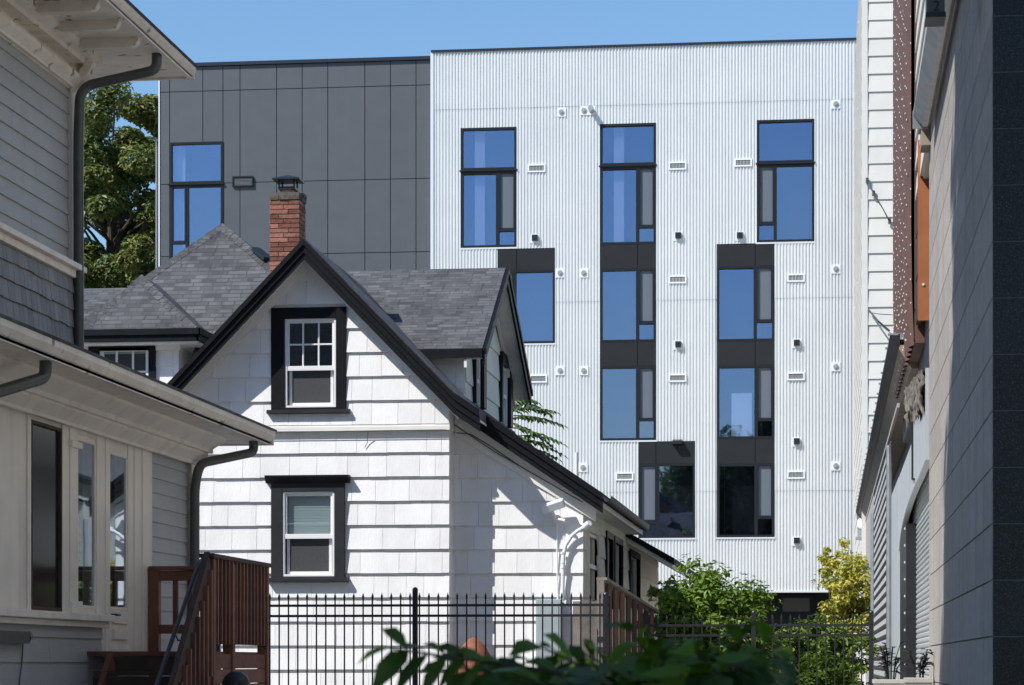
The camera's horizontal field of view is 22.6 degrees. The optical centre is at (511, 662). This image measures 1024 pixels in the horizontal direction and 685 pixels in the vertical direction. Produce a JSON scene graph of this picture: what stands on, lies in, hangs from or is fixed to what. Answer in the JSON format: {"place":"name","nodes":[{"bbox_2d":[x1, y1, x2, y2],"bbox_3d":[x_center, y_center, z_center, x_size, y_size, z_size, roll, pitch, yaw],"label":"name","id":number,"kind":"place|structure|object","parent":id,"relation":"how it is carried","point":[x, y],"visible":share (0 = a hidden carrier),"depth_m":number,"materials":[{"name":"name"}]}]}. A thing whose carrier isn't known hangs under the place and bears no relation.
{"place":"outdoors","nodes":[
{"label":"outdoors","id":0,"kind":"place"},
{"bbox_2d":[222,671,249,684],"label":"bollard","id":1,"kind":"object","parent":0,"point":[235,678],"visible":1,"depth_m":22.48,"materials":[{"name":"black metal"}]},
{"bbox_2d":[84,175,697,684],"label":"white house","id":2,"kind":"structure","parent":0,"point":[398,457],"depth_m":35.66,"materials":[{"name":"white wood"}]},
{"bbox_2d":[88,341,156,378],"bbox_3d":[-5.621,-4.445,38.033,1.135,0.717,1.070,0,0,7],"label":"window","id":3,"kind":"structure","parent":2,"relation":"in","point":[143,363],"depth_m":37.56,"materials":[{"name":"black glass"}]},
{"bbox_2d":[264,475,349,581],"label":"window","id":4,"kind":"structure","parent":2,"relation":"in","point":[308,525],"depth_m":35.59,"materials":[{"name":"glass"}]},
{"bbox_2d":[266,307,349,413],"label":"window","id":5,"kind":"structure","parent":2,"relation":"in","point":[302,386],"depth_m":35.59,"materials":[{"name":"glass"}]},
{"bbox_2d":[472,358,486,409],"bbox_3d":[-0.508,-4.343,38.696,0.120,0.954,1.041,0,0,7],"label":"window","id":6,"kind":"structure","parent":2,"relation":"in","point":[479,391],"depth_m":38.91,"materials":[{"name":"black glass"}]},
{"bbox_2d":[499,351,512,427],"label":"window","id":7,"kind":"structure","parent":2,"relation":"in","point":[505,384],"depth_m":42.10,"materials":[{"name":"black glass"}]},
{"bbox_2d":[586,525,599,598],"bbox_3d":[1.138,-1.428,36.900,0.110,1.049,1.718,0,0,7],"label":"window","id":8,"kind":"structure","parent":2,"relation":"in","point":[593,533],"depth_m":37.27,"materials":[{"name":"beige"}]},
{"bbox_2d":[605,530,613,608],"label":"window","id":9,"kind":"structure","parent":2,"relation":"in","point":[609,535],"depth_m":40.14,"materials":[{"name":"black glass"}]},
{"bbox_2d":[614,535,623,587],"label":"window","id":10,"kind":"structure","parent":2,"relation":"in","point":[617,540],"depth_m":42.00,"materials":[{"name":"black glass"}]},
{"bbox_2d":[628,549,640,607],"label":"window","id":11,"kind":"structure","parent":2,"relation":"in","point":[631,572],"depth_m":45.71,"materials":[{"name":"black glass"}]},
{"bbox_2d":[84,0,857,256],"label":"sky","id":12,"kind":"structure","parent":0,"point":[204,30],"materials":[{"name":"blue"}]},
{"bbox_3d":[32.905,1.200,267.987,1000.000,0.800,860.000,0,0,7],"label":"ground","id":13,"kind":"structure","parent":0,"visible":0},
{"bbox_2d":[84,82,157,288],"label":"maple tree","id":14,"kind":"object","parent":13,"relation":"on","point":[114,180],"visible":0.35,"depth_m":97.93,"materials":[{"name":"green plant"}]},
{"bbox_2d":[0,0,276,684],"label":"grey house","id":15,"kind":"structure","parent":13,"relation":"on","point":[105,462],"depth_m":24.98,"materials":[{"name":"paint"}]},
{"bbox_2d":[31,419,61,611],"bbox_3d":[-4.049,-1.251,22.122,0.070,1.612,0.867,0,0,7],"label":"window","id":16,"kind":"structure","parent":15,"relation":"in","point":[46,440],"depth_m":22.18,"materials":[{"name":"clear glass"}]},
{"bbox_2d":[78,438,95,608],"bbox_3d":[-3.906,-1.258,23.348,0.056,1.538,0.585,0,0,7],"label":"window","id":17,"kind":"structure","parent":15,"relation":"in","point":[92,445],"depth_m":23.61,"materials":[{"name":"paint"}]},
{"bbox_2d":[109,451,127,650],"bbox_3d":[-3.739,-1.027,24.392,0.132,1.924,0.724,0,0,7],"label":"door","id":18,"kind":"structure","parent":15,"relation":"in","point":[119,628],"depth_m":24.67,"materials":[{"name":"paint"}]},
{"bbox_2d":[87,552,271,684],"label":"wooden stoop","id":19,"kind":"object","parent":13,"relation":"on","point":[227,598],"visible":1,"depth_m":23.29,"materials":[{"name":"brown wood"}]},
{"bbox_2d":[216,587,610,684],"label":"iron fence","id":20,"kind":"object","parent":13,"relation":"on","point":[415,605],"visible":0.82,"depth_m":32.56,"materials":[{"name":"metal"}]},
{"bbox_2d":[458,637,490,674],"bbox_3d":[-0.519,0.232,34.621,0.520,1.135,0.520,0,0,7],"label":"garden urn","id":21,"kind":"object","parent":13,"relation":"on","point":[480,646],"visible":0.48,"depth_m":34.48,"materials":[{"name":"ceramic"}]},
{"bbox_2d":[156,38,855,672],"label":"apartment building","id":22,"kind":"structure","parent":13,"relation":"on","point":[664,232],"depth_m":80.20,"materials":[{"name":"metal"}]},
{"bbox_2d":[156,139,223,267],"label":"window","id":23,"kind":"structure","parent":22,"relation":"in","point":[206,184],"depth_m":82.50,"materials":[{"name":"blue glass"}]},
{"bbox_2d":[459,127,517,247],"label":"window","id":24,"kind":"structure","parent":22,"relation":"in","point":[506,177],"depth_m":80.67,"materials":[{"name":"blue glass"}]},
{"bbox_2d":[510,269,554,343],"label":"window","id":25,"kind":"structure","parent":22,"relation":"in","point":[513,272],"depth_m":80.47,"materials":[{"name":"blue glass"}]},
{"bbox_2d":[599,123,656,244],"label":"window","id":26,"kind":"structure","parent":22,"relation":"in","point":[645,171],"depth_m":80.14,"materials":[{"name":"blue glass"}]},
{"bbox_2d":[600,268,655,341],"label":"window","id":27,"kind":"structure","parent":22,"relation":"in","point":[645,277],"depth_m":80.10,"materials":[{"name":"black glass"}]},
{"bbox_2d":[600,366,655,440],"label":"window","id":28,"kind":"structure","parent":22,"relation":"in","point":[645,375],"depth_m":80.10,"materials":[{"name":"black glass"}]},
{"bbox_2d":[638,463,724,537],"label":"window","id":29,"kind":"structure","parent":22,"relation":"in","point":[648,474],"depth_m":80.08,"materials":[{"name":"black glass"}]},
{"bbox_2d":[717,265,773,341],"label":"window","id":30,"kind":"structure","parent":22,"relation":"in","point":[763,275],"depth_m":79.65,"materials":[{"name":"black glass"}]},
{"bbox_2d":[717,365,773,438],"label":"window","id":31,"kind":"structure","parent":22,"relation":"in","point":[741,403],"depth_m":79.69,"materials":[{"name":"black glass"}]},
{"bbox_2d":[717,463,773,536],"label":"window","id":32,"kind":"structure","parent":22,"relation":"in","point":[763,472],"depth_m":79.65,"materials":[{"name":"black metal"}]},
{"bbox_2d":[756,119,814,241],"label":"window","id":33,"kind":"structure","parent":22,"relation":"in","point":[766,170],"depth_m":79.61,"materials":[{"name":"blue glass"}]},
{"bbox_2d":[779,595,812,614],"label":"window","id":34,"kind":"structure","parent":22,"relation":"in","point":[792,604],"depth_m":81.86,"materials":[{"name":"grey glass"}]},
{"bbox_2d":[513,399,568,464],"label":"sumac tree","id":35,"kind":"object","parent":13,"relation":"on","point":[529,418],"visible":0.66,"depth_m":48.99,"materials":[{"name":"green plant"}]},
{"bbox_2d":[357,619,797,684],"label":"foreground shrub","id":36,"kind":"object","parent":13,"relation":"on","point":[665,662],"visible":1,"depth_m":4.56,"materials":[{"name":"green plant"}]},
{"bbox_2d":[596,577,659,678],"bbox_3d":[1.579,-0.140,34.427,0.140,1.880,3.802,0,0,13],"label":"board fence","id":37,"kind":"object","parent":13,"relation":"on","point":[617,589],"visible":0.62,"depth_m":33.75,"materials":[{"name":"brown wood"}]},
{"bbox_2d":[637,585,662,647],"bbox_3d":[2.205,-0.185,38.631,0.733,1.984,0.589,0,0,27],"label":"dark shrub","id":38,"kind":"object","parent":13,"relation":"on","point":[652,591],"visible":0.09,"depth_m":38.64,"materials":[{"name":"green plant"}]},
{"bbox_2d":[648,553,794,667],"bbox_3d":[2.936,-0.307,37.497,2.408,2.619,2.070,0,0,7],"label":"green shrub","id":39,"kind":"object","parent":13,"relation":"on","point":[687,601],"visible":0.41,"depth_m":37.18,"materials":[{"name":"green plant"}]},
{"bbox_2d":[644,610,873,684],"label":"iron fence","id":40,"kind":"object","parent":13,"relation":"on","point":[753,634],"visible":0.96,"depth_m":34.77,"materials":[{"name":"metal"}]},
{"bbox_2d":[756,612,851,679],"bbox_3d":[4.200,0.021,38.277,1.914,1.586,1.468,0,0,7],"label":"bush","id":41,"kind":"object","parent":13,"relation":"on","point":[803,644],"visible":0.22,"depth_m":38.23,"materials":[{"name":"green plant"}]},
{"bbox_2d":[768,648,864,684],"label":"bush","id":42,"kind":"object","parent":13,"relation":"on","point":[821,671],"visible":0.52,"depth_m":36.02,"materials":[{"name":"green plant"}]},
{"bbox_2d":[817,546,840,619],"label":"yellow sapling","id":43,"kind":"object","parent":13,"relation":"on","point":[822,559],"visible":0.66,"depth_m":50.56,"materials":[{"name":"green plant"}]},
{"bbox_2d":[798,621,881,684],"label":"bush","id":44,"kind":"object","parent":13,"relation":"on","point":[848,652],"visible":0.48,"depth_m":38.24,"materials":[{"name":"green plant"}]},
{"bbox_2d":[810,537,869,673],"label":"yellow shrub","id":45,"kind":"object","parent":13,"relation":"on","point":[846,598],"visible":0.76,"depth_m":49.32,"materials":[{"name":"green plant"}]},
{"bbox_2d":[854,0,892,684],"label":"cream tower","id":46,"kind":"structure","parent":13,"relation":"on","point":[873,203],"depth_m":57.42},
{"bbox_2d":[855,0,1023,684],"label":"stone shopfront","id":47,"kind":"object","parent":13,"relation":"on","point":[940,502],"visible":0.91,"depth_m":18.11,"materials":[{"name":"black stone"}]},
{"bbox_2d":[924,0,945,26],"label":"hanging sign","id":48,"kind":"object","parent":47,"relation":"attached to","point":[935,14],"visible":1,"depth_m":15.01,"materials":[{"name":"black metal"}]},
{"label":"path","id":49,"kind":"structure","parent":0,"visible":0},
{"bbox_2d":[573,600,596,668],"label":"plank gate","id":50,"kind":"structure","parent":49,"relation":"on","point":[585,627],"depth_m":33.53,"materials":[{"name":"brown wood"}]},
{"bbox_2d":[872,641,911,684],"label":"potted plant","id":51,"kind":"object","parent":49,"relation":"on","point":[887,680],"visible":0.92,"depth_m":27.17,"materials":[{"name":"green plant"}]},
{"bbox_2d":[903,648,933,684],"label":"potted plant","id":52,"kind":"object","parent":49,"relation":"on","point":[919,680],"visible":1,"depth_m":21.50,"materials":[{"name":"green plant"}]}
]}

